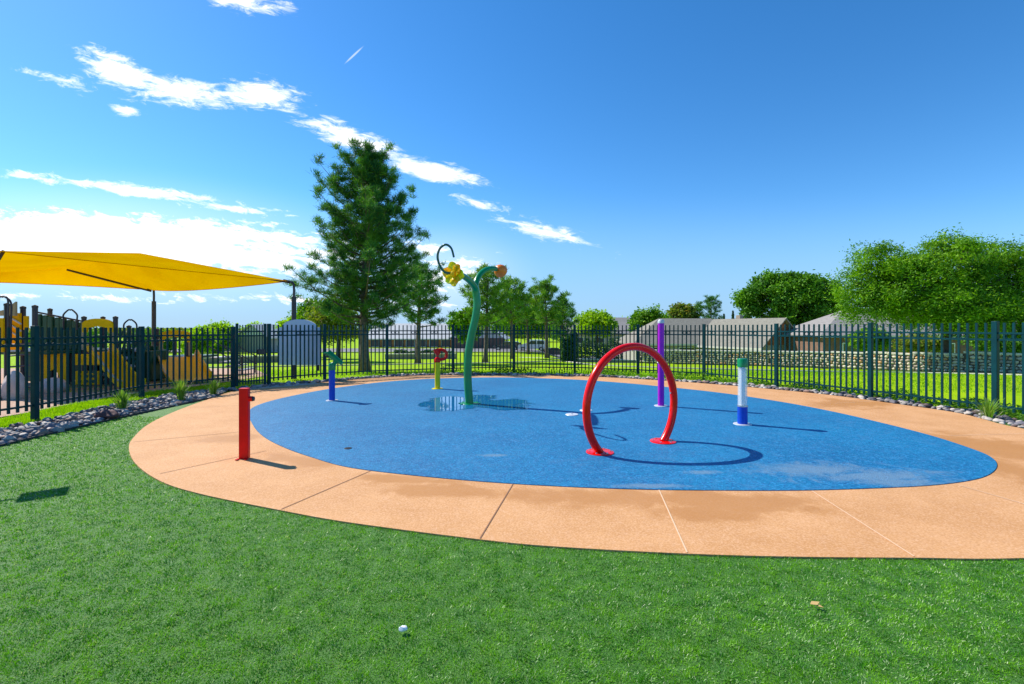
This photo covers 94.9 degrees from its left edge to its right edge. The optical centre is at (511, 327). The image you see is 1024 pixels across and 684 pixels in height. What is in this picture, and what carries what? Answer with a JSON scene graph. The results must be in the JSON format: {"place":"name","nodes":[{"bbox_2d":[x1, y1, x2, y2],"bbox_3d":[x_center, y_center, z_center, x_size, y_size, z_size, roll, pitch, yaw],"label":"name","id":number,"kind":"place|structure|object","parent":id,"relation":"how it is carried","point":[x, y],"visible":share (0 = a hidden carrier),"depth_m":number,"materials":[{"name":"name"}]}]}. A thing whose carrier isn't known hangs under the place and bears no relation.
{"place":"outdoors","nodes":[
{"label":"outdoors","id":0,"kind":"place"},
{"bbox_2d":[98,388,141,408],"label":"ornamental grass","id":1,"kind":"object","parent":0,"point":[122,399],"depth_m":9.70,"materials":[{"name":"green plant"}]},
{"bbox_2d":[236,383,321,390],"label":"gate path","id":2,"kind":"structure","parent":0,"point":[286,385],"depth_m":13.75,"materials":[{"name":"concrete"}]},
{"bbox_2d":[169,351,558,356],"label":"pavement","id":3,"kind":"structure","parent":0,"point":[393,351],"depth_m":62.75,"materials":[{"name":"concrete"}]},
{"bbox_2d":[169,348,595,358],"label":"street","id":4,"kind":"structure","parent":0,"point":[393,349],"depth_m":80.13,"materials":[{"name":"grey asphalt"}]},
{"bbox_2d":[493,341,520,349],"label":"parked car","id":5,"kind":"object","parent":4,"relation":"on","point":[505,345],"visible":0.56,"depth_m":76.14,"materials":[{"name":"grey paint"}]},
{"bbox_2d":[518,340,544,350],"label":"parked car","id":6,"kind":"object","parent":4,"relation":"on","point":[533,345],"visible":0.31,"depth_m":73.09,"materials":[{"name":"white paint"}]},
{"bbox_2d":[543,348,559,354],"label":"parked car","id":7,"kind":"object","parent":4,"relation":"on","point":[558,351],"visible":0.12,"depth_m":78.11,"materials":[{"name":"grey paint"}]},
{"bbox_2d":[0,399,1023,683],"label":"turf","id":8,"kind":"structure","parent":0,"point":[472,639],"depth_m":2.89,"materials":[{"name":"green plant"}]},
{"bbox_2d":[0,397,211,446],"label":"edging strip","id":9,"kind":"object","parent":8,"relation":"on","point":[38,436],"visible":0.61,"depth_m":8.38,"materials":[{"name":"grey metal"}]},
{"bbox_2d":[399,625,406,631],"bbox_3d":[-0.605,1.670,2.611,0.048,0.031,0.036,0,0,0],"label":"paper scrap","id":10,"kind":"object","parent":8,"relation":"on","point":[402,628],"visible":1,"depth_m":2.60,"materials":[{"name":"white paper"}]},
{"bbox_2d":[8,372,1013,441],"bbox_3d":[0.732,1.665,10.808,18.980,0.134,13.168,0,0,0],"label":"river rocks","id":11,"kind":"object","parent":8,"relation":"on","point":[165,404],"visible":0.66,"depth_m":13.40,"materials":[{"name":"stone"}]},
{"bbox_2d":[810,601,823,607],"bbox_3d":[1.842,1.666,2.841,0.070,0.016,0.034,0,0,30],"label":"dry leaf","id":12,"kind":"object","parent":8,"relation":"on","point":[814,603],"visible":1,"depth_m":2.84,"materials":[{"name":"brown plant"}]},
{"bbox_2d":[981,416,992,420],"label":"river rock","id":13,"kind":"object","parent":8,"relation":"on","point":[986,418],"visible":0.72,"depth_m":8.63,"materials":[{"name":"stone"}]},
{"bbox_2d":[967,396,1015,418],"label":"ornamental grass","id":14,"kind":"object","parent":8,"relation":"on","point":[989,410],"depth_m":8.71,"materials":[{"name":"green plant"}]},
{"bbox_2d":[992,418,1006,422],"bbox_3d":[8.748,1.675,8.432,0.118,0.100,0.176,-16,9,-34],"label":"river rock","id":15,"kind":"object","parent":8,"relation":"on","point":[996,420],"visible":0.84,"depth_m":8.42,"materials":[{"name":"stone"}]},
{"bbox_2d":[0,337,1023,420],"bbox_3d":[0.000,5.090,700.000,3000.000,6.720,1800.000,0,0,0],"label":"ground","id":16,"kind":"structure","parent":0,"point":[930,394],"depth_m":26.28,"materials":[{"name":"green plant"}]},
{"bbox_2d":[28,326,121,347],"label":"leafy tree","id":17,"kind":"object","parent":16,"relation":"on","point":[87,338],"visible":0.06,"depth_m":70.68,"materials":[{"name":"green plant"}]},
{"bbox_2d":[0,385,231,427],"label":"grass strip","id":18,"kind":"object","parent":16,"relation":"on","point":[52,413],"depth_m":9.85,"materials":[{"name":"green plant"}]},
{"bbox_2d":[0,326,234,420],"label":"metal fence","id":19,"kind":"object","parent":16,"relation":"on","point":[37,344],"visible":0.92,"depth_m":9.92,"materials":[{"name":"metal"}]},
{"bbox_2d":[233,323,265,385],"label":"metal gate","id":20,"kind":"structure","parent":19,"relation":"attached to","point":[259,352],"depth_m":13.69,"materials":[{"name":"metal"}]},
{"bbox_2d":[0,368,266,416],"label":"playground surface","id":21,"kind":"object","parent":16,"relation":"on","point":[13,404],"visible":0.25,"depth_m":12.87,"materials":[{"name":"brown wood"}]},
{"bbox_2d":[1,371,24,399],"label":"play boulder","id":22,"kind":"object","parent":21,"relation":"on","point":[13,386],"visible":0.48,"depth_m":11.27,"materials":[{"name":"grey stone"}]},
{"bbox_2d":[44,377,69,392],"bbox_3d":[-12.309,1.564,12.598,0.713,0.486,0.614,0,0,-19],"label":"play boulder","id":23,"kind":"object","parent":21,"relation":"on","point":[51,385],"visible":0.32,"depth_m":12.42,"materials":[{"name":"grey stone"}]},
{"bbox_2d":[0,295,255,389],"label":"play structure","id":24,"kind":"object","parent":21,"relation":"on","point":[12,319],"visible":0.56,"depth_m":14.00,"materials":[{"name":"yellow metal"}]},
{"bbox_2d":[0,250,295,378],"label":"shade canopy","id":25,"kind":"object","parent":21,"relation":"on","point":[145,272],"visible":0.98,"depth_m":16.30,"materials":[{"name":"yellow fabric"}]},
{"bbox_2d":[279,319,319,370],"bbox_3d":[-7.077,0.572,15.688,1.429,1.715,0.135,0,0,2],"label":"park sign","id":26,"kind":"object","parent":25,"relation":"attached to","point":[301,322],"visible":0.59,"depth_m":15.62,"materials":[{"name":"grey metal"}]},
{"bbox_2d":[122,326,177,350],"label":"leafy tree","id":27,"kind":"object","parent":16,"relation":"on","point":[169,345],"visible":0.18,"depth_m":59.73,"materials":[{"name":"green plant"}]},
{"bbox_2d":[177,324,221,354],"bbox_3d":[-26.805,1.147,39.783,3.817,2.963,3.208,0,0,0],"label":"bush","id":28,"kind":"object","parent":16,"relation":"on","point":[199,341],"visible":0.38,"depth_m":39.37,"materials":[{"name":"green plant"}]},
{"bbox_2d":[204,319,244,353],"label":"leafy tree","id":29,"kind":"object","parent":16,"relation":"on","point":[221,325],"visible":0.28,"depth_m":59.12,"materials":[{"name":"green plant"}]},
{"bbox_2d":[203,355,276,363],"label":"wall","id":30,"kind":"structure","parent":16,"relation":"on","point":[215,360],"depth_m":31.87,"materials":[{"name":"concrete"}]},
{"bbox_2d":[240,321,263,330],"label":"leafy tree","id":31,"kind":"object","parent":16,"relation":"on","point":[249,324],"depth_m":74.45,"materials":[{"name":"green plant"}]},
{"bbox_2d":[240,324,277,351],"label":"house","id":32,"kind":"structure","parent":16,"relation":"on","point":[257,338],"depth_m":62.02,"materials":[{"name":"grey paint"}]},
{"bbox_2d":[275,316,290,328],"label":"leafy tree","id":33,"kind":"object","parent":16,"relation":"on","point":[281,323],"visible":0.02,"depth_m":43.98,"materials":[{"name":"green plant"}]},
{"bbox_2d":[28,327,551,338],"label":"distant woods","id":34,"kind":"object","parent":16,"relation":"on","point":[182,329],"visible":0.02,"depth_m":197.62,"materials":[{"name":"green plant"}]},
{"bbox_2d":[288,294,326,337],"bbox_3d":[-16.957,-0.172,39.890,4.136,5.542,4.234,0,0,0],"label":"leafy tree","id":35,"kind":"object","parent":16,"relation":"on","point":[299,312],"visible":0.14,"depth_m":39.42,"materials":[{"name":"green plant"}]},
{"bbox_2d":[300,295,368,358],"bbox_3d":[-12.813,-0.211,33.980,4.788,5.261,5.036,0,0,-40],"label":"leafy tree","id":36,"kind":"object","parent":16,"relation":"on","point":[316,317],"visible":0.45,"depth_m":33.22,"materials":[{"name":"green plant"}]},
{"bbox_2d":[281,136,431,370],"bbox_3d":[-7.063,-3.334,22.159,6.724,10.881,7.421,0,0,0],"label":"pine tree","id":37,"kind":"object","parent":16,"relation":"on","point":[368,236],"visible":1,"depth_m":21.28,"materials":[{"name":"green plant"}]},
{"bbox_2d":[369,323,451,346],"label":"house","id":38,"kind":"structure","parent":16,"relation":"on","point":[409,337],"depth_m":95.00,"materials":[{"name":"white paint"}]},
{"bbox_2d":[372,340,378,346],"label":"window","id":39,"kind":"structure","parent":38,"relation":"in","point":[373,341],"depth_m":94.91,"materials":[{"name":"grey glass"}]},
{"bbox_2d":[382,340,390,346],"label":"window","id":40,"kind":"structure","parent":38,"relation":"in","point":[389,341],"depth_m":94.91,"materials":[{"name":"grey glass"}]},
{"bbox_2d":[394,340,402,346],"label":"window","id":41,"kind":"structure","parent":38,"relation":"in","point":[397,341],"depth_m":94.91,"materials":[{"name":"grey glass"}]},
{"bbox_2d":[406,340,413,346],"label":"window","id":42,"kind":"structure","parent":38,"relation":"in","point":[409,341],"depth_m":94.91,"materials":[{"name":"white paint"}]},
{"bbox_2d":[429,340,437,346],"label":"window","id":43,"kind":"structure","parent":38,"relation":"in","point":[432,341],"depth_m":94.91,"materials":[{"name":"white paint"}]},
{"bbox_2d":[442,340,448,346],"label":"window","id":44,"kind":"structure","parent":38,"relation":"in","point":[443,341],"depth_m":94.91,"materials":[{"name":"grey glass"}]},
{"bbox_2d":[385,353,455,358],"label":"wall","id":45,"kind":"structure","parent":16,"relation":"on","point":[409,355],"depth_m":39.00,"materials":[{"name":"concrete"}]},
{"bbox_2d":[384,259,458,362],"bbox_3d":[-6.018,-1.151,31.375,4.943,7.068,4.894,0,0,0],"label":"pine tree","id":46,"kind":"object","parent":16,"relation":"on","point":[426,280],"visible":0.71,"depth_m":31.08,"materials":[{"name":"green plant"}]},
{"bbox_2d":[394,349,451,352],"bbox_3d":[-7.533,2.241,39.996,5.098,0.973,1.088,0,0,0],"label":"hedge","id":47,"kind":"object","parent":16,"relation":"on","point":[405,351],"visible":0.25,"depth_m":39.68,"materials":[{"name":"green plant"}]},
{"bbox_2d":[444,307,484,343],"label":"leafy tree","id":48,"kind":"object","parent":16,"relation":"on","point":[459,319],"visible":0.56,"depth_m":49.14,"materials":[{"name":"green plant"}]},
{"bbox_2d":[448,328,509,347],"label":"house","id":49,"kind":"structure","parent":16,"relation":"on","point":[480,341],"depth_m":89.46,"materials":[{"name":"beige"}]},
{"bbox_2d":[458,263,523,361],"bbox_3d":[-1.730,-1.073,32.849,4.364,7.012,4.205,0,0,-28],"label":"pine tree","id":50,"kind":"object","parent":16,"relation":"on","point":[485,289],"visible":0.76,"depth_m":32.51,"materials":[{"name":"green plant"}]},
{"bbox_2d":[490,275,538,358],"bbox_3d":[0.189,-1.052,39.836,4.414,7.381,4.531,0,0,0],"label":"pine tree","id":51,"kind":"object","parent":16,"relation":"on","point":[518,292],"visible":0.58,"depth_m":39.36,"materials":[{"name":"green plant"}]},
{"bbox_2d":[491,310,564,352],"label":"leafy tree","id":52,"kind":"object","parent":16,"relation":"on","point":[519,326],"visible":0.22,"depth_m":60.09,"materials":[{"name":"green plant"}]},
{"bbox_2d":[513,291,549,353],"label":"pine tree","id":53,"kind":"object","parent":16,"relation":"on","point":[533,316],"visible":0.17,"depth_m":54.46,"materials":[{"name":"green plant"}]},
{"bbox_2d":[523,274,572,357],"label":"pine tree","id":54,"kind":"object","parent":16,"relation":"on","point":[545,290],"visible":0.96,"depth_m":41.93,"materials":[{"name":"green plant"}]},
{"bbox_2d":[548,298,579,341],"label":"pine tree","id":55,"kind":"object","parent":16,"relation":"on","point":[565,302],"visible":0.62,"depth_m":44.86,"materials":[{"name":"green plant"}]},
{"bbox_2d":[559,331,577,361],"bbox_3d":[4.117,1.359,34.010,1.394,2.346,1.062,0,0,0],"label":"hedge","id":56,"kind":"object","parent":16,"relation":"on","point":[569,348],"visible":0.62,"depth_m":33.68,"materials":[{"name":"green plant"}]},
{"bbox_2d":[519,357,635,362],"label":"wall","id":57,"kind":"structure","parent":16,"relation":"on","point":[616,360],"depth_m":40.76,"materials":[{"name":"concrete"}]},
{"bbox_2d":[563,322,629,346],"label":"house","id":58,"kind":"structure","parent":16,"relation":"on","point":[620,324],"depth_m":100.59,"materials":[{"name":"beige paint"}]},
{"bbox_2d":[571,308,622,345],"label":"leafy tree","id":59,"kind":"object","parent":16,"relation":"on","point":[590,318],"visible":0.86,"depth_m":66.88,"materials":[{"name":"green plant"}]},
{"bbox_2d":[577,337,620,358],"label":"hedge","id":60,"kind":"object","parent":16,"relation":"on","point":[594,347],"visible":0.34,"depth_m":55.84,"materials":[{"name":"green plant"}]},
{"bbox_2d":[209,361,1021,374],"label":"mowing kerb","id":61,"kind":"structure","parent":16,"relation":"on","point":[617,365],"depth_m":26.35,"materials":[{"name":"concrete"}]},
{"bbox_2d":[612,317,630,321],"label":"house","id":62,"kind":"structure","parent":16,"relation":"on","point":[621,319],"depth_m":124.19,"materials":[{"name":"white paint"}]},
{"bbox_2d":[267,321,1023,414],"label":"metal fence","id":63,"kind":"object","parent":16,"relation":"on","point":[995,333],"visible":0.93,"depth_m":13.65,"materials":[{"name":"metal"}]},
{"bbox_2d":[626,303,665,332],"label":"leafy tree","id":64,"kind":"object","parent":16,"relation":"on","point":[642,317],"visible":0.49,"depth_m":59.12,"materials":[{"name":"green plant"}]},
{"bbox_2d":[617,318,712,359],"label":"house","id":65,"kind":"structure","parent":16,"relation":"on","point":[684,322],"depth_m":52.06,"materials":[{"name":"grey paint"}]},
{"bbox_2d":[679,347,694,349],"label":"window","id":66,"kind":"structure","parent":65,"relation":"in","point":[680,348],"depth_m":50.08,"materials":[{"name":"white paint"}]},
{"bbox_2d":[665,302,700,317],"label":"leafy tree","id":67,"kind":"object","parent":16,"relation":"on","point":[680,310],"visible":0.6,"depth_m":70.82,"materials":[{"name":"green plant"}]},
{"bbox_2d":[691,304,703,317],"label":"pine tree","id":68,"kind":"object","parent":16,"relation":"on","point":[696,306],"visible":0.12,"depth_m":71.45,"materials":[{"name":"green plant"}]},
{"bbox_2d":[696,294,724,318],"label":"tree","id":69,"kind":"object","parent":16,"relation":"on","point":[712,303],"visible":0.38,"depth_m":69.14,"materials":[{"name":"green plant"}]},
{"bbox_2d":[692,315,792,350],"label":"house","id":70,"kind":"structure","parent":16,"relation":"on","point":[750,322],"depth_m":46.46,"materials":[{"name":"grey paint"}]},
{"bbox_2d":[729,267,848,325],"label":"leafy tree","id":71,"kind":"object","parent":16,"relation":"on","point":[791,297],"visible":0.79,"depth_m":51.73,"materials":[{"name":"green plant"}]},
{"bbox_2d":[640,349,1021,373],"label":"stone wall","id":72,"kind":"structure","parent":16,"relation":"on","point":[962,362],"depth_m":24.49,"materials":[{"name":"grey stone"}]},
{"bbox_2d":[844,326,892,351],"bbox_3d":[22.974,1.768,30.140,3.371,4.060,2.401,0,0,-16],"label":"bush","id":73,"kind":"object","parent":16,"relation":"on","point":[879,342],"visible":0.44,"depth_m":29.47,"materials":[{"name":"green plant"}]},
{"bbox_2d":[782,311,1016,352],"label":"house","id":74,"kind":"structure","parent":16,"relation":"on","point":[827,320],"depth_m":39.94,"materials":[{"name":"grey"}]},
{"bbox_2d":[842,343,861,351],"bbox_3d":[28.219,1.900,38.841,1.760,1.360,0.095,0,0,4],"label":"window","id":75,"kind":"structure","parent":74,"relation":"in","point":[843,344],"depth_m":38.82,"materials":[{"name":"white glass"}]},
{"bbox_2d":[879,343,901,352],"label":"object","id":76,"kind":"structure","parent":74,"relation":"in","point":[891,343],"depth_m":38.58,"materials":[{"name":"glass"}]},
{"bbox_2d":[814,222,1023,352],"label":"leafy tree","id":77,"kind":"object","parent":16,"relation":"on","point":[972,289],"visible":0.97,"depth_m":21.00,"materials":[{"name":"green plant"}]},
{"bbox_2d":[891,333,956,352],"bbox_3d":[23.394,1.941,27.035,3.441,3.536,2.693,0,0,0],"label":"bush","id":78,"kind":"object","parent":16,"relation":"on","point":[922,345],"visible":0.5,"depth_m":26.45,"materials":[{"name":"green plant"}]},
{"bbox_2d":[960,331,1021,352],"bbox_3d":[27.035,1.772,25.941,3.377,3.813,3.470,0,0,0],"label":"bush","id":79,"kind":"object","parent":16,"relation":"on","point":[1008,349],"visible":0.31,"depth_m":25.41,"materials":[{"name":"green plant"}]},
{"bbox_2d":[0,0,1023,328],"label":"sky","id":80,"kind":"structure","parent":0,"point":[631,154],"materials":[{"name":"blue"}]},
{"bbox_2d":[129,375,1023,560],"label":"concrete path","id":81,"kind":"structure","parent":0,"point":[954,521],"depth_m":4.57,"materials":[{"name":"beige concrete"}]},
{"bbox_2d":[235,388,254,459],"bbox_3d":[-3.431,1.231,6.046,0.188,0.910,0.145,0,0,-6],"label":"activator post","id":82,"kind":"object","parent":81,"relation":"on","point":[245,398],"visible":1,"depth_m":6.04,"materials":[{"name":"red metal"}]},
{"bbox_2d":[135,405,512,537],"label":"dark path joints","id":83,"kind":"object","parent":81,"relation":"on","point":[354,477],"visible":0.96,"depth_m":4.81,"materials":[{"name":"brown"}]},
{"bbox_2d":[659,401,1023,555],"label":"pale path joints","id":84,"kind":"object","parent":81,"relation":"on","point":[820,496],"visible":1,"depth_m":4.15,"materials":[{"name":"brown"}]},
{"bbox_2d":[250,377,996,490],"bbox_3d":[0.502,1.688,10.423,12.128,0.020,11.114,0,0,0],"label":"rubber surface","id":85,"kind":"object","parent":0,"point":[394,427],"visible":0.92,"depth_m":7.01,"materials":[{"name":"blue rubber"}]},
{"bbox_2d":[323,350,342,400],"bbox_3d":[-4.117,1.094,10.871,0.442,1.168,0.270,0,0,0],"label":"water cannon","id":86,"kind":"object","parent":85,"relation":"on","point":[330,354],"visible":1,"depth_m":10.81,"materials":[{"name":"blue paint"}]},
{"bbox_2d":[432,348,447,388],"bbox_3d":[-2.011,1.112,12.967,0.419,1.132,0.310,0,0,27],"label":"spray post","id":87,"kind":"object","parent":85,"relation":"on","point":[438,359],"visible":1,"depth_m":12.94,"materials":[{"name":"yellow paint"}]},
{"bbox_2d":[436,243,506,404],"bbox_3d":[-0.959,0.090,10.053,0.715,3.256,3.048,0,0,20],"label":"flower spray","id":88,"kind":"object","parent":85,"relation":"on","point":[453,274],"visible":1,"depth_m":10.36,"materials":[{"name":"green paint"}]},
{"bbox_2d":[419,395,529,410],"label":"puddle","id":89,"kind":"object","parent":85,"relation":"on","point":[449,403],"visible":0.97,"depth_m":10.42,"materials":[{"name":"blue liquid"}]},
{"bbox_2d":[582,343,677,455],"bbox_3d":[1.710,0.962,6.644,1.781,1.505,0.375,0,0,-30],"label":"spray ring","id":90,"kind":"object","parent":85,"relation":"on","point":[596,449],"visible":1,"depth_m":6.48,"materials":[{"name":"red paint"}]},
{"bbox_2d":[654,319,667,406],"bbox_3d":[3.206,0.746,10.114,0.290,1.865,0.290,0,0,0],"label":"spray pole","id":91,"kind":"object","parent":85,"relation":"on","point":[660,370],"visible":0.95,"depth_m":10.06,"materials":[{"name":"purple metal"}]},
{"bbox_2d":[733,358,751,425],"bbox_3d":[4.019,1.103,8.195,0.300,1.150,0.300,0,0,0],"label":"spray pole","id":92,"kind":"object","parent":85,"relation":"on","point":[742,407],"visible":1,"depth_m":8.15,"materials":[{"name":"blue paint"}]},
{"label":"left rock bed","id":93,"kind":"structure","parent":0,"visible":0},
{"bbox_2d":[1,435,16,440],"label":"river rock","id":94,"kind":"object","parent":93,"relation":"on","point":[9,438],"visible":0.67,"depth_m":6.99,"materials":[{"name":"stone"}]},
{"bbox_2d":[1,433,19,438],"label":"river rock","id":95,"kind":"object","parent":93,"relation":"on","point":[14,435],"visible":0.51,"depth_m":7.16,"materials":[{"name":"stone"}]},
{"bbox_2d":[9,422,23,427],"bbox_3d":[-8.422,1.670,7.997,0.214,0.120,0.144,8,18,7],"label":"river rock","id":96,"kind":"object","parent":93,"relation":"on","point":[17,424],"visible":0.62,"depth_m":7.96,"materials":[{"name":"stone"}]},
{"bbox_2d":[20,428,38,433],"bbox_3d":[-7.740,1.670,7.557,0.138,0.106,0.246,14,16,22],"label":"river rock","id":97,"kind":"object","parent":93,"relation":"on","point":[29,431],"visible":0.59,"depth_m":7.51,"materials":[{"name":"stone"}]},
{"bbox_2d":[34,428,48,434],"bbox_3d":[-7.479,1.665,7.471,0.174,0.112,0.268,-13,14,-35],"label":"river rock","id":98,"kind":"object","parent":93,"relation":"on","point":[41,431],"visible":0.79,"depth_m":7.43,"materials":[{"name":"stone"}]},
{"bbox_2d":[43,423,55,427],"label":"river rock","id":99,"kind":"object","parent":93,"relation":"on","point":[51,425],"visible":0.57,"depth_m":7.91,"materials":[{"name":"stone"}]},
{"bbox_2d":[49,426,64,432],"bbox_3d":[-7.404,1.671,7.662,0.203,0.128,0.150,0,0,11],"label":"river rock","id":100,"kind":"object","parent":93,"relation":"on","point":[59,429],"visible":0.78,"depth_m":7.63,"materials":[{"name":"stone"}]},
{"bbox_2d":[58,424,71,428],"bbox_3d":[-7.467,1.668,7.833,0.176,0.149,0.236,0,0,22],"label":"river rock","id":101,"kind":"object","parent":93,"relation":"on","point":[66,426],"visible":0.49,"depth_m":7.80,"materials":[{"name":"stone"}]},
{"bbox_2d":[65,416,78,420],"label":"river rock","id":102,"kind":"object","parent":93,"relation":"on","point":[71,418],"visible":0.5,"depth_m":8.57,"materials":[{"name":"stone"}]},
{"bbox_2d":[92,410,119,417],"bbox_3d":[-7.558,1.609,8.735,0.514,0.168,0.311,0,0,0],"label":"river rock","id":103,"kind":"object","parent":93,"relation":"on","point":[109,413],"visible":0.91,"depth_m":8.65,"materials":[{"name":"grey stone"}]},
{"bbox_2d":[169,379,194,400],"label":"ornamental grass","id":104,"kind":"object","parent":93,"relation":"on","point":[180,392],"depth_m":10.84,"materials":[{"name":"green plant"}]},
{"bbox_2d":[202,379,228,394],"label":"ornamental grass","id":105,"kind":"object","parent":93,"relation":"on","point":[213,387],"depth_m":11.71,"materials":[{"name":"green plant"}]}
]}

